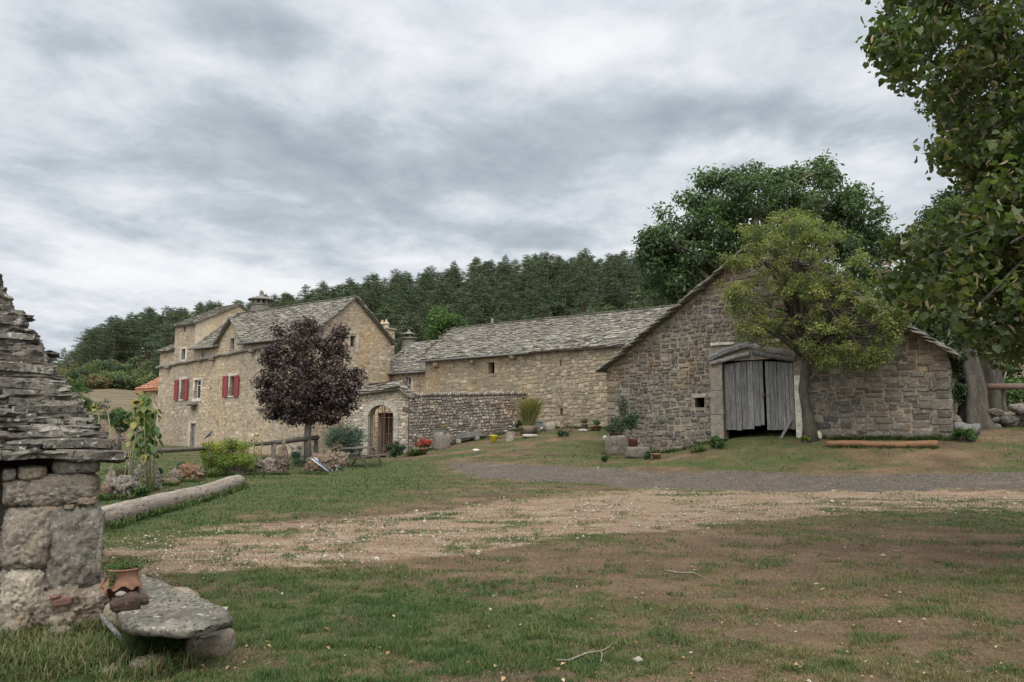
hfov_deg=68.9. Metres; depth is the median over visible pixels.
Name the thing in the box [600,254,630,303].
pine tree
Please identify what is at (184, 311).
pine tree
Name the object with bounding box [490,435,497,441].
bucket
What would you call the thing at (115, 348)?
pine tree
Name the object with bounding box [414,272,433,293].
pine tree
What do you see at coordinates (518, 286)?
pine tree
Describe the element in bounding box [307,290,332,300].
pine tree
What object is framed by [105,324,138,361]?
pine tree
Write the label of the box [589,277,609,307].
pine tree
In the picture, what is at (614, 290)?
pine tree
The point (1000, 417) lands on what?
drystone bank
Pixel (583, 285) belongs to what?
pine tree
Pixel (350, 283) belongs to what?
pine tree
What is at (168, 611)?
stone slab bench
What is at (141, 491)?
garden plant
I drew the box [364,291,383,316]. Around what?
pine tree
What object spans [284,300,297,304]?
pine tree
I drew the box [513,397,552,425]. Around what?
pampas shrub
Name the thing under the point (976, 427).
cut log
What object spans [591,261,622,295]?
pine tree
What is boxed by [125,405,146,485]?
sunflower
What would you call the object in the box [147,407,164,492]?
sunflower
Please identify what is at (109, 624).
stick
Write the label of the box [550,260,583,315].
pine tree
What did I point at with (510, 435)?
chopping block
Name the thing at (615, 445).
boulder
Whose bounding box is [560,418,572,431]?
cart wheel
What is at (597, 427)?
plant pot
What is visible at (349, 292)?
pine tree
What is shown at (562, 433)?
weed clump
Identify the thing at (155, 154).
sky
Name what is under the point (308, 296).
pine tree
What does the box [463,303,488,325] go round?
pine tree
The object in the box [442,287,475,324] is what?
pine tree
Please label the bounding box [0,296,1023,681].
ground
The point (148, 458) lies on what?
sunflower
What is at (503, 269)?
pine tree
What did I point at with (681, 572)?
fallen twig
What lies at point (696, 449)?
iris clump
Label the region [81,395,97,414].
meadow bush
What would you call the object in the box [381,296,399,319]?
pine tree
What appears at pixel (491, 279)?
pine tree
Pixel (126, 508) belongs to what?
long log
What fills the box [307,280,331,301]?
pine tree
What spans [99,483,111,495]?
rock
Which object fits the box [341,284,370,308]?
pine tree
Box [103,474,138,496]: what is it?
rock
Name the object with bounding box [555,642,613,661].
fallen twig
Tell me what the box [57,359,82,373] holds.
meadow bush
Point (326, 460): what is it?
rock
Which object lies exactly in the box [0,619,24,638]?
stone
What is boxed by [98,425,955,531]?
long grass
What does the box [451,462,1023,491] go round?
road
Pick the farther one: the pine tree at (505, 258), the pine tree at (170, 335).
the pine tree at (505, 258)
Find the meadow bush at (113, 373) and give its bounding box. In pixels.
[98,370,131,388]
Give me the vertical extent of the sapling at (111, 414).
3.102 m
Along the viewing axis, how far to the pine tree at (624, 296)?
120.78 m
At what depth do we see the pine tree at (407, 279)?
124.73 m
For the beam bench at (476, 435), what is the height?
0.757 m
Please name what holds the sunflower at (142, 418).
on the ground at (756, 460)
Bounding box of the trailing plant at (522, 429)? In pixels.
[518,425,538,430]
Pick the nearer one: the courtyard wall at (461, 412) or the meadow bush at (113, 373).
the courtyard wall at (461, 412)
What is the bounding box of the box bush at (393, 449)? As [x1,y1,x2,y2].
[385,440,405,457]
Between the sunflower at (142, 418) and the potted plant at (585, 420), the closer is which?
the sunflower at (142, 418)
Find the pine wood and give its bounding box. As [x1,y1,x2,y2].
[56,257,596,367]
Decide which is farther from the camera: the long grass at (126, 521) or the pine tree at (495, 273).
the pine tree at (495, 273)
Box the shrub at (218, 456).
[197,437,258,473]
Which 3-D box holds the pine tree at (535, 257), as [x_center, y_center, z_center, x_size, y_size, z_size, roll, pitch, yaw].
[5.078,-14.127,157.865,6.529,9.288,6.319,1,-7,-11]
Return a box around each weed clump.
[557,430,568,436]
[600,455,610,461]
[708,435,727,448]
[799,435,810,442]
[951,428,978,440]
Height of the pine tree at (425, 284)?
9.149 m
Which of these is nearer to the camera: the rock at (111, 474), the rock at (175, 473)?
the rock at (111, 474)
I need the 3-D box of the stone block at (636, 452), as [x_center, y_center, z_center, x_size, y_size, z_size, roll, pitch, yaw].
[4.721,4.174,28.001,0.909,0.455,0.575,4,-8,-32]
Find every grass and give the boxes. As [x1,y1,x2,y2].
[0,614,206,681]
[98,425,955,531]
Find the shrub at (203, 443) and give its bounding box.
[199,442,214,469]
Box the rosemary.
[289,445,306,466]
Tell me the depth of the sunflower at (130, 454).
18.96 m
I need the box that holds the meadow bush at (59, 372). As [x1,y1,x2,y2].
[56,368,73,385]
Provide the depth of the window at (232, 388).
49.77 m
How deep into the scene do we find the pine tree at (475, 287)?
122.28 m
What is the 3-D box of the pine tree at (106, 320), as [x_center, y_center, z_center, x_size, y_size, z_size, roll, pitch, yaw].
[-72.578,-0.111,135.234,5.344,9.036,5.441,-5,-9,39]
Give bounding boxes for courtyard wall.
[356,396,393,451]
[408,390,527,452]
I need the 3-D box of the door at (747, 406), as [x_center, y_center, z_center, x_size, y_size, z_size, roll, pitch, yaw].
[9.179,2.126,29.077,1.791,2.683,0.150,-5,-8,35]
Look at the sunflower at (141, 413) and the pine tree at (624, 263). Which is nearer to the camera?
the sunflower at (141, 413)
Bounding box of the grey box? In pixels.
[534,421,543,430]
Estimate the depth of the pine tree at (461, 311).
111.91 m
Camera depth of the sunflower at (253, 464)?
24.58 m
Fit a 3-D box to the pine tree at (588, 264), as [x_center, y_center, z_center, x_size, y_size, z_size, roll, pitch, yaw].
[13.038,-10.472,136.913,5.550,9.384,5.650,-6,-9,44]
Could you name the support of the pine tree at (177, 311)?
on the ground at (756, 460)
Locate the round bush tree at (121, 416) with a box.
[108,407,132,449]
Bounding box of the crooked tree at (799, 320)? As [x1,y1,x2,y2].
[713,206,919,441]
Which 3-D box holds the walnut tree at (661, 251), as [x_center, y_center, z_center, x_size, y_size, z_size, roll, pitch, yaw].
[15.857,-3.657,46.605,17.764,17.126,9.904,0,-7,0]
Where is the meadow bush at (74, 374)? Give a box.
[64,368,90,387]
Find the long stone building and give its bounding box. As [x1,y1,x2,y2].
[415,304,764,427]
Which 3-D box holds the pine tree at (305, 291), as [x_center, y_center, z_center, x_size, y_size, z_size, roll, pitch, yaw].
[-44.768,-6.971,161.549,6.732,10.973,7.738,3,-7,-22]
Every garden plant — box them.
[131,485,151,497]
[170,461,185,469]
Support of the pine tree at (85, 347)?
on the ground at (756, 460)
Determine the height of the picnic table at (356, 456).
0.817 m
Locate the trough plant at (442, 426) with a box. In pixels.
[435,424,447,427]
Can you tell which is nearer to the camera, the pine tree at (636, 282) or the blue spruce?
the blue spruce
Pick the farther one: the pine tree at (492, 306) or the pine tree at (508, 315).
the pine tree at (492, 306)
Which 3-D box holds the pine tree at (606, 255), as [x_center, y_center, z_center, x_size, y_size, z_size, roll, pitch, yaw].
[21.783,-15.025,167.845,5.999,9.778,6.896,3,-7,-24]
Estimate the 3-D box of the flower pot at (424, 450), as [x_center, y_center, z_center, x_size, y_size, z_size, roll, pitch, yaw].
[-4.286,5.323,36.025,0.470,0.330,0.463,0,-7,0]
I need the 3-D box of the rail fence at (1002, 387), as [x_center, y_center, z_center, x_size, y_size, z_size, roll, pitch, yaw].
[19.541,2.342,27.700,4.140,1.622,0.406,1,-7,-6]
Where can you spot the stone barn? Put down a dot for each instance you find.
(668, 369)
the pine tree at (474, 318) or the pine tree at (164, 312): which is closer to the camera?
the pine tree at (474, 318)
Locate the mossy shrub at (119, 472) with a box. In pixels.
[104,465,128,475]
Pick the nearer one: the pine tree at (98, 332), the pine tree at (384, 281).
the pine tree at (98, 332)
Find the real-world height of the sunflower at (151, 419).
2.572 m
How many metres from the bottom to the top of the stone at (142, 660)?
0.124 m
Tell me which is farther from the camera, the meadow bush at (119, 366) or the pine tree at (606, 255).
the pine tree at (606, 255)
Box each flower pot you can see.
[418,448,427,454]
[651,453,661,458]
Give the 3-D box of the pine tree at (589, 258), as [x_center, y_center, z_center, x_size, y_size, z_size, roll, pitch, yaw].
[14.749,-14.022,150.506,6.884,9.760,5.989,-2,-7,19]
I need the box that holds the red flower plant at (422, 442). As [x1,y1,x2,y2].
[414,438,431,447]
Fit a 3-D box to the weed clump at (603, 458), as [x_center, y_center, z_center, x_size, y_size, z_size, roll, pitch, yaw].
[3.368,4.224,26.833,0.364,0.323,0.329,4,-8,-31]
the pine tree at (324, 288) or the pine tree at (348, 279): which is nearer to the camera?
the pine tree at (324, 288)
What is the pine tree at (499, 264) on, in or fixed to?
on the ground at (756, 460)
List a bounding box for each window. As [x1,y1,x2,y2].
[193,380,200,398]
[228,377,233,395]
[350,336,353,346]
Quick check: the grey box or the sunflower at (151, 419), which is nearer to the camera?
the sunflower at (151, 419)
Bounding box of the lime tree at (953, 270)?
[855,0,1023,371]
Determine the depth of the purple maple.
30.69 m
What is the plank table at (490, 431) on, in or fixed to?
on the ground at (756, 460)
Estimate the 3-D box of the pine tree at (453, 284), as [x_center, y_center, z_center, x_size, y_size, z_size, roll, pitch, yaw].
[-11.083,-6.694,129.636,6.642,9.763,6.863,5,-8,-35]
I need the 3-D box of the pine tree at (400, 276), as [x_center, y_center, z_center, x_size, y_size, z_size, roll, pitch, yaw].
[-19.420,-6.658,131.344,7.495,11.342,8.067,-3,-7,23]
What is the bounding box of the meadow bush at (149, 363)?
[137,358,159,370]
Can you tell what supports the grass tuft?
on the ground at (756, 460)
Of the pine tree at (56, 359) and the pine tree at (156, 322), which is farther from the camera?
the pine tree at (56, 359)
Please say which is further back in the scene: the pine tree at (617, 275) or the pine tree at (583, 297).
the pine tree at (617, 275)
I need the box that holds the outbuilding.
[387,330,494,393]
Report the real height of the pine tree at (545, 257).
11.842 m
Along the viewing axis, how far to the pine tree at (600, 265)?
146.28 m
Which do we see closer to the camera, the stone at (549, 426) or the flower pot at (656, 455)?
the flower pot at (656, 455)
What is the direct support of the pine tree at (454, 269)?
on the ground at (756, 460)
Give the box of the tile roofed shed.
[134,377,158,437]
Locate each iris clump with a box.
[202,467,224,477]
[688,444,705,452]
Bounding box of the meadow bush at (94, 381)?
[85,373,115,388]
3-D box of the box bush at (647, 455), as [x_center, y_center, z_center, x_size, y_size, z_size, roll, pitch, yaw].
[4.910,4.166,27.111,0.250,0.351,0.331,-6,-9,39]
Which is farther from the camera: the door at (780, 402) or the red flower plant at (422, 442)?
the red flower plant at (422, 442)
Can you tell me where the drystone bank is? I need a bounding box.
[989,403,1023,428]
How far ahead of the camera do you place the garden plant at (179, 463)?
25.54 m
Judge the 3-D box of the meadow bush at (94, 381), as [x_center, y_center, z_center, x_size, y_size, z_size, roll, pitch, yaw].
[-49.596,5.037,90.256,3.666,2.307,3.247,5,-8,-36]
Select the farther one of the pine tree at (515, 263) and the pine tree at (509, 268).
the pine tree at (515, 263)
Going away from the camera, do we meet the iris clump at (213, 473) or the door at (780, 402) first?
the iris clump at (213, 473)
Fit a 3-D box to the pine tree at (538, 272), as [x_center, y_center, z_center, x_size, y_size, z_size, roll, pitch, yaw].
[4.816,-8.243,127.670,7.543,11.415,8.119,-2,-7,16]
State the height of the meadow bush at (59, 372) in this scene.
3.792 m
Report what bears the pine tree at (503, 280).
on the ground at (756, 460)
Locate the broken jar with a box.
[99,566,141,599]
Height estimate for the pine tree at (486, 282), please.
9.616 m
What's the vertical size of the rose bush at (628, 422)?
1.656 m
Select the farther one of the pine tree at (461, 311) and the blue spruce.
the pine tree at (461, 311)
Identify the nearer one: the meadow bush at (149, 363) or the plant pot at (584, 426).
the plant pot at (584, 426)
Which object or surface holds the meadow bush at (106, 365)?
on the ground at (756, 460)
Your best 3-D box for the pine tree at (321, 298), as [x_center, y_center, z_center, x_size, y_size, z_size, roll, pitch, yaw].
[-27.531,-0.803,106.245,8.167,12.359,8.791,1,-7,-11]
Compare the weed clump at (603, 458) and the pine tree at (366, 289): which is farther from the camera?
the pine tree at (366, 289)
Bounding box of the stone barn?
[595,236,961,451]
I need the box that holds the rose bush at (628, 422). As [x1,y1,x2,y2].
[604,396,641,438]
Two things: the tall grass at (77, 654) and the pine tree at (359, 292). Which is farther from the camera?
the pine tree at (359, 292)
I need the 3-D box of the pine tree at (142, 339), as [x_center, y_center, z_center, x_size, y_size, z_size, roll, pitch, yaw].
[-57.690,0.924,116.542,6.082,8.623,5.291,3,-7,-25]
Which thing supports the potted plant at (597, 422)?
in the plant pot at (597, 427)
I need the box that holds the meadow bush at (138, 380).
[125,373,157,389]
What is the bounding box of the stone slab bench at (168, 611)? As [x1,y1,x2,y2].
[101,576,235,656]
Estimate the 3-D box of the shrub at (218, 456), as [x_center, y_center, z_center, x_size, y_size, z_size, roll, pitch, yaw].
[-9.703,3.995,25.619,2.019,1.392,1.828,3,-7,-21]
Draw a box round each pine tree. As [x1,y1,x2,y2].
[50,350,60,367]
[57,350,78,370]
[65,340,89,367]
[67,327,95,368]
[73,327,106,366]
[76,327,109,361]
[94,315,131,363]
[97,316,116,353]
[105,319,139,361]
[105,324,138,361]
[119,312,144,350]
[123,319,156,363]
[131,314,146,333]
[133,307,159,351]
[134,307,158,356]
[138,312,160,356]
[143,320,177,375]
[146,315,170,351]
[149,313,183,357]
[151,312,178,349]
[156,306,174,322]
[163,307,183,324]
[178,307,188,320]
[189,302,206,316]
[196,301,221,315]
[269,293,279,305]
[274,297,289,306]
[275,293,296,306]
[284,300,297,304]
[295,284,309,303]
[300,293,312,302]
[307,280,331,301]
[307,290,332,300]
[310,285,334,301]
[312,293,328,301]
[326,286,340,298]
[331,284,343,295]
[335,280,362,295]
[336,286,366,303]
[341,277,357,290]
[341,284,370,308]
[358,275,374,296]
[360,272,387,313]
[362,285,374,298]
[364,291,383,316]
[371,273,389,295]
[375,303,400,342]
[376,271,417,311]
[378,297,407,337]
[380,277,388,298]
[381,268,402,305]
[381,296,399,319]
[384,284,423,330]
[389,301,413,353]
[390,275,422,318]
[394,311,425,354]
[396,313,426,340]
[412,303,434,337]
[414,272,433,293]
[414,272,439,311]
[416,271,437,301]
[418,282,454,322]
[418,301,438,335]
[419,288,447,313]
[419,304,465,340]
[426,265,440,287]
[432,275,464,305]
[433,270,458,304]
[439,260,469,281]
[440,266,466,303]
[441,266,469,289]
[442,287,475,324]
[451,292,479,324]
[452,305,472,324]
[458,257,489,306]
[459,256,480,289]
[459,276,496,324]
[462,273,495,323]
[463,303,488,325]
[468,261,492,280]
[468,287,496,324]
[480,260,499,282]
[481,303,499,323]
[483,280,521,319]
[486,274,501,300]
[487,300,518,323]
[489,272,503,299]
[491,261,510,279]
[491,273,522,310]
[492,264,515,290]
[497,254,519,283]
[498,311,517,321]
[499,288,525,319]
[500,263,517,284]
[505,273,527,306]
[510,259,523,287]
[510,291,553,319]
[511,254,546,309]
[514,259,537,301]
[516,260,556,310]
[517,283,567,315]
[520,312,539,319]
[521,253,543,278]
[521,297,555,319]
[522,251,564,295]
[525,276,560,314]
[533,303,556,318]
[539,254,568,294]
[547,282,581,316]
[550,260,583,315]
[551,264,597,314]
[555,272,606,314]
[566,291,599,314]
[569,292,594,313]
[573,255,598,291]
[574,251,599,291]
[575,260,596,291]
[581,248,596,276]
[586,293,606,311]
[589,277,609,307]
[591,255,631,301]
[591,259,604,288]
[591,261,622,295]
[595,277,631,308]
[598,277,630,310]
[599,304,618,311]
[600,253,613,281]
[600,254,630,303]
[617,249,637,288]
[622,287,660,309]
[623,270,651,307]
[624,270,660,304]
[626,291,651,307]
[631,257,644,283]
[648,271,668,305]
[648,286,668,306]
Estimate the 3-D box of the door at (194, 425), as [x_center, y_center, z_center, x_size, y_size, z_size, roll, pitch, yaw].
[-21.992,6.770,51.694,0.626,2.095,0.110,-5,-8,35]
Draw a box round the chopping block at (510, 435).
[505,431,514,440]
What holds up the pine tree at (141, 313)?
on the ground at (756, 460)
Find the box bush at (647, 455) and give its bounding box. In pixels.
[644,451,650,459]
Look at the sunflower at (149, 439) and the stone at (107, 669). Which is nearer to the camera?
the stone at (107, 669)
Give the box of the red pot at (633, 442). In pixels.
[629,439,637,446]
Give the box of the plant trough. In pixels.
[434,428,449,432]
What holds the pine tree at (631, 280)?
on the ground at (756, 460)
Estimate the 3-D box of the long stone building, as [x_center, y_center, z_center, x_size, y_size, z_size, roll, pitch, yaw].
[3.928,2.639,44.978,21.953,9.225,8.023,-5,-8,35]
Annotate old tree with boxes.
[930,193,996,429]
[979,203,1019,411]
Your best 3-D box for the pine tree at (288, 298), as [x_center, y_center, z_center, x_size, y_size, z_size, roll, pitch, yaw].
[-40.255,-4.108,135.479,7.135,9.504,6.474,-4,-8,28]
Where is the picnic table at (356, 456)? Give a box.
[341,447,388,467]
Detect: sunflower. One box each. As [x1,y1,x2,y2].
[88,409,99,501]
[90,403,96,417]
[98,409,112,468]
[123,421,137,474]
[124,398,142,474]
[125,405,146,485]
[130,416,145,474]
[133,391,155,487]
[133,416,151,488]
[139,392,159,486]
[139,402,156,490]
[139,454,152,493]
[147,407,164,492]
[251,433,258,476]
[255,439,263,477]
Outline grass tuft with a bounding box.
[94,628,206,654]
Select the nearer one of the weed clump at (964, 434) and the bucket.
the weed clump at (964, 434)
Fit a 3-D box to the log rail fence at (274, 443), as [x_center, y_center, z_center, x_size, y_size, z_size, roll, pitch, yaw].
[-11.516,4.019,25.483,6.915,1.499,11.958,0,-7,0]
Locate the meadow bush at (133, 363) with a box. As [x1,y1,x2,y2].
[126,356,149,375]
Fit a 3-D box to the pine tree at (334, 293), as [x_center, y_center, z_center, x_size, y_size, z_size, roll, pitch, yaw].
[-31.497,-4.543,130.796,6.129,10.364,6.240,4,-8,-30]
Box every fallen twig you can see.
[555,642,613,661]
[664,570,705,577]
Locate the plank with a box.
[780,419,792,438]
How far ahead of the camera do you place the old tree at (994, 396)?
29.20 m
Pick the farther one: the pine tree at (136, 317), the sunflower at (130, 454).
the pine tree at (136, 317)
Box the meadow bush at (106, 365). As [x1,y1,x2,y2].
[92,359,115,371]
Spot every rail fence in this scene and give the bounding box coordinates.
[125,435,319,475]
[986,383,1023,411]
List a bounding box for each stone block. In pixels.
[433,432,450,450]
[625,446,650,457]
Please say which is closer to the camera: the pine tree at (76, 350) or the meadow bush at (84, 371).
the meadow bush at (84, 371)
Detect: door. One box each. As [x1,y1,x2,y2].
[192,424,195,446]
[724,361,766,429]
[765,361,795,429]
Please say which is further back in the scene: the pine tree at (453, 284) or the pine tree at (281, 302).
the pine tree at (453, 284)
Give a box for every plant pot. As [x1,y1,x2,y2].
[581,424,587,428]
[592,425,600,430]
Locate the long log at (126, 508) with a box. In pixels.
[101,475,245,523]
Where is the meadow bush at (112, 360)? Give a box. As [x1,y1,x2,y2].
[108,358,135,370]
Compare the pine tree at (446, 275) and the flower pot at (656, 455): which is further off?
the pine tree at (446, 275)
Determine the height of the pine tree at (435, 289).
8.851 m
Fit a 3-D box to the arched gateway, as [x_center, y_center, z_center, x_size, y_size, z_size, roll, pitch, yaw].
[-7.211,4.654,41.834,4.594,4.890,1.578,-2,-7,17]
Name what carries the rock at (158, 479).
on the ground at (756, 460)
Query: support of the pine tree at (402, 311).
on the ground at (756, 460)
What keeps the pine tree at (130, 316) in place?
on the ground at (756, 460)
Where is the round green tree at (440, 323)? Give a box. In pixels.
[423,304,467,340]
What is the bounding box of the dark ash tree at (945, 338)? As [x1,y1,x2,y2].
[888,178,974,347]
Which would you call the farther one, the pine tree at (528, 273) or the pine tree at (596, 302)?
the pine tree at (528, 273)
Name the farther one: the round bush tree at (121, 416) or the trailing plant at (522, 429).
the round bush tree at (121, 416)
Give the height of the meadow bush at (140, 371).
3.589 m
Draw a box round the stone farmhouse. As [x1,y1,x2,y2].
[155,290,396,454]
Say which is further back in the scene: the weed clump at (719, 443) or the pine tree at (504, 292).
the pine tree at (504, 292)
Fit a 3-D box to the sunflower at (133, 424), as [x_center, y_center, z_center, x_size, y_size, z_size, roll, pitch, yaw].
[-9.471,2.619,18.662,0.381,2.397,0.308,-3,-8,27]
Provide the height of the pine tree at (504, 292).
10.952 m
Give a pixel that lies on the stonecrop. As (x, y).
(126, 565)
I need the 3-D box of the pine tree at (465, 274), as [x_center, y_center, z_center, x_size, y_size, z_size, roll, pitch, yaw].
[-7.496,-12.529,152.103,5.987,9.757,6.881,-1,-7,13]
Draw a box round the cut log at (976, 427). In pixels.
[953,422,980,434]
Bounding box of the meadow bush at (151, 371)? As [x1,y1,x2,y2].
[143,370,158,376]
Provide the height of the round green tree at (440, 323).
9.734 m
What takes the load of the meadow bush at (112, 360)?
on the ground at (756, 460)
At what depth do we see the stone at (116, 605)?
5.20 m
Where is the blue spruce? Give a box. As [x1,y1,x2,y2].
[319,420,376,458]
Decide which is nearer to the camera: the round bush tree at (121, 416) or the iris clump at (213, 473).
the iris clump at (213, 473)
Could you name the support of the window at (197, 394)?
in the stone farmhouse
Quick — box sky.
[0,0,1023,366]
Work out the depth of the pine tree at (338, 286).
140.86 m
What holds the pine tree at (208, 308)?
on the ground at (756, 460)
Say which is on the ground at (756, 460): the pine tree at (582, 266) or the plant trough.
the pine tree at (582, 266)
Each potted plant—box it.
[580,418,587,423]
[593,419,600,424]
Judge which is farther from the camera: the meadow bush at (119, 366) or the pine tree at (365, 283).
the pine tree at (365, 283)
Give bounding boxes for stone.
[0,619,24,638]
[45,625,72,639]
[98,666,117,674]
[110,597,123,612]
[115,591,125,596]
[123,591,142,610]
[130,653,167,668]
[140,594,148,604]
[522,434,537,437]
[543,422,555,430]
[608,430,622,435]
[953,415,961,422]
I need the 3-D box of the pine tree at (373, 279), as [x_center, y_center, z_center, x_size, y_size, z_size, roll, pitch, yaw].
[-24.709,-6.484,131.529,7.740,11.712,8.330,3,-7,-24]
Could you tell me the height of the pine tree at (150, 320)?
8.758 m
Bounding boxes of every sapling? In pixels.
[70,379,95,413]
[91,398,118,431]
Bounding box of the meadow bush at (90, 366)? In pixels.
[78,359,103,370]
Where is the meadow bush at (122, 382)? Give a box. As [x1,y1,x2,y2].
[107,374,134,389]
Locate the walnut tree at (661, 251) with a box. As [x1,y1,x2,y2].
[622,148,902,305]
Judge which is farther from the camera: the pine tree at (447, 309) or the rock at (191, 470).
the pine tree at (447, 309)
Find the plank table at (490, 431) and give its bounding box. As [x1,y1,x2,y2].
[481,430,502,439]
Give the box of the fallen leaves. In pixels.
[138,507,1017,681]
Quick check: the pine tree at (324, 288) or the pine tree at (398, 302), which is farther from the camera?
the pine tree at (324, 288)
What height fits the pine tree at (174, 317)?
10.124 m
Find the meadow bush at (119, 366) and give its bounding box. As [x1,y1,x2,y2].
[94,362,131,375]
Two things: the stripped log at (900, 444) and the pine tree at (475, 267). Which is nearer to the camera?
the stripped log at (900, 444)
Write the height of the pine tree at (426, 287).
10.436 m
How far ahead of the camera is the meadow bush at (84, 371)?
98.20 m
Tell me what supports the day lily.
on the ground at (756, 460)
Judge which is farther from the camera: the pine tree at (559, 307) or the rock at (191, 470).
the pine tree at (559, 307)
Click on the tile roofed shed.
(151, 387)
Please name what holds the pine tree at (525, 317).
on the ground at (756, 460)
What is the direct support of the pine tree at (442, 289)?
on the ground at (756, 460)
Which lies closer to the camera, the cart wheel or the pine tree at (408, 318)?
the cart wheel
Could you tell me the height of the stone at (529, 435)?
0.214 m
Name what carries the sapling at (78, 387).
on the ground at (756, 460)
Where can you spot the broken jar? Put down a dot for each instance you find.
(128, 580)
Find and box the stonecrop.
[102,559,143,588]
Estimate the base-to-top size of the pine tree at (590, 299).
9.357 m
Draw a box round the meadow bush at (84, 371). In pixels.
[77,366,101,387]
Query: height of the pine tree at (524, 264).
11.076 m
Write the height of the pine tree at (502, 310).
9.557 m
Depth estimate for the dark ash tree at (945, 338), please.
51.87 m
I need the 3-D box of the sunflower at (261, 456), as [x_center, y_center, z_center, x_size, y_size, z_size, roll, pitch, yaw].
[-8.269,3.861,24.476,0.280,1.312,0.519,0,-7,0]
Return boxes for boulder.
[605,435,628,455]
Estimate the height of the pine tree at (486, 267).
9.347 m
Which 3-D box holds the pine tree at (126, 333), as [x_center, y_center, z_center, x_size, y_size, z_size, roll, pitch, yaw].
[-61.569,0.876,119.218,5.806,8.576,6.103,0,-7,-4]
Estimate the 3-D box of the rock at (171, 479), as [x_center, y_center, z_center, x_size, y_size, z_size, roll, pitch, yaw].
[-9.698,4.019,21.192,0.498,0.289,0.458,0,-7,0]
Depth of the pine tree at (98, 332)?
126.05 m
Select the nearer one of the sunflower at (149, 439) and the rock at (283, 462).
the sunflower at (149, 439)
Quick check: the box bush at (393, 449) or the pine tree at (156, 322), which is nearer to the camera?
the box bush at (393, 449)
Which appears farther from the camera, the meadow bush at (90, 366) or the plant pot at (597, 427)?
the meadow bush at (90, 366)
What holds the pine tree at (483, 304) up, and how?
on the ground at (756, 460)
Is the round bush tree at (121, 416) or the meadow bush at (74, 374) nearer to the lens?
the round bush tree at (121, 416)
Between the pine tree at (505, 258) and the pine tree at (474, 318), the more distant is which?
the pine tree at (505, 258)
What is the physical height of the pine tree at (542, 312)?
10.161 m
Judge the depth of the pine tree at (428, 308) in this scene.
112.98 m
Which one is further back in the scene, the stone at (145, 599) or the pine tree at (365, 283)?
the pine tree at (365, 283)
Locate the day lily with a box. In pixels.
[401,447,423,455]
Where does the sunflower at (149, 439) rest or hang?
on the ground at (756, 460)
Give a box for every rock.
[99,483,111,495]
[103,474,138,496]
[104,466,116,485]
[133,453,164,488]
[164,477,180,484]
[167,468,184,478]
[178,461,205,480]
[226,462,245,474]
[250,457,277,473]
[275,440,290,471]
[303,452,335,471]
[329,450,349,467]
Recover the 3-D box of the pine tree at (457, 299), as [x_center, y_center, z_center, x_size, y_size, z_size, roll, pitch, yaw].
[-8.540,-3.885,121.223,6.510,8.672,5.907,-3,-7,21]
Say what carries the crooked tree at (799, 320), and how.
on the ground at (756, 460)
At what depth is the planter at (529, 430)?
39.01 m
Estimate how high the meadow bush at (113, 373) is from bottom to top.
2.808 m
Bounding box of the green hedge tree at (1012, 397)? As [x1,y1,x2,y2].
[954,346,1023,406]
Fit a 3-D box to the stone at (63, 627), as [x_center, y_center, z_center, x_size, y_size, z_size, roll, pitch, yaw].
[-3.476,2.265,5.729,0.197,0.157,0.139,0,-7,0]
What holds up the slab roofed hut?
on the ground at (756, 460)
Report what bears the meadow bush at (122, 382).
on the ground at (756, 460)
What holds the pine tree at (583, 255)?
on the ground at (756, 460)
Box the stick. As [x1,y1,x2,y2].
[98,613,125,640]
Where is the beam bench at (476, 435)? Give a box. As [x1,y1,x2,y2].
[456,430,480,443]
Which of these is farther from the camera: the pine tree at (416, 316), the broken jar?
the pine tree at (416, 316)
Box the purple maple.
[249,316,369,465]
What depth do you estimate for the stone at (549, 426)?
39.93 m
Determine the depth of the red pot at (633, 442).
27.96 m
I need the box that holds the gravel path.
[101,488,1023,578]
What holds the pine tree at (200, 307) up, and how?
on the ground at (756, 460)
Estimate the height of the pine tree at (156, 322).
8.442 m
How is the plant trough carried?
on the stone block at (441, 440)
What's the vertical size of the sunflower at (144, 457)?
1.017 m
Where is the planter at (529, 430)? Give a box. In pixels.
[519,426,537,433]
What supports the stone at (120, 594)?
on the stone slab bench at (168, 611)
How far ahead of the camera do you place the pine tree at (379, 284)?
155.86 m
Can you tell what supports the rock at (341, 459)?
on the ground at (756, 460)
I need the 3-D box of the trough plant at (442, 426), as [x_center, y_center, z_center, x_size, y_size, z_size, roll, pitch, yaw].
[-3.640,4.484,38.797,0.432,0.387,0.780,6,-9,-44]
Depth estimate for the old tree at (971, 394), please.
26.53 m
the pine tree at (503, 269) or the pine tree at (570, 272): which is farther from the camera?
the pine tree at (503, 269)
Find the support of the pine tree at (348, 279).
on the ground at (756, 460)
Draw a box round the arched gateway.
[344,380,418,454]
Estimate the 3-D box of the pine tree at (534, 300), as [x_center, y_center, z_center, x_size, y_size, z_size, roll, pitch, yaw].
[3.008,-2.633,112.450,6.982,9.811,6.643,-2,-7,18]
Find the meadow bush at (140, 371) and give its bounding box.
[123,367,152,376]
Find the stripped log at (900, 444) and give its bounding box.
[826,440,937,447]
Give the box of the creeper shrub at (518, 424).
[515,420,522,428]
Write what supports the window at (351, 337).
in the stone farmhouse
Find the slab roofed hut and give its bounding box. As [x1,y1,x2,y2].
[0,274,128,633]
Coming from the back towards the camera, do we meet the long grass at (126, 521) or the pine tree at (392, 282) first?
the pine tree at (392, 282)

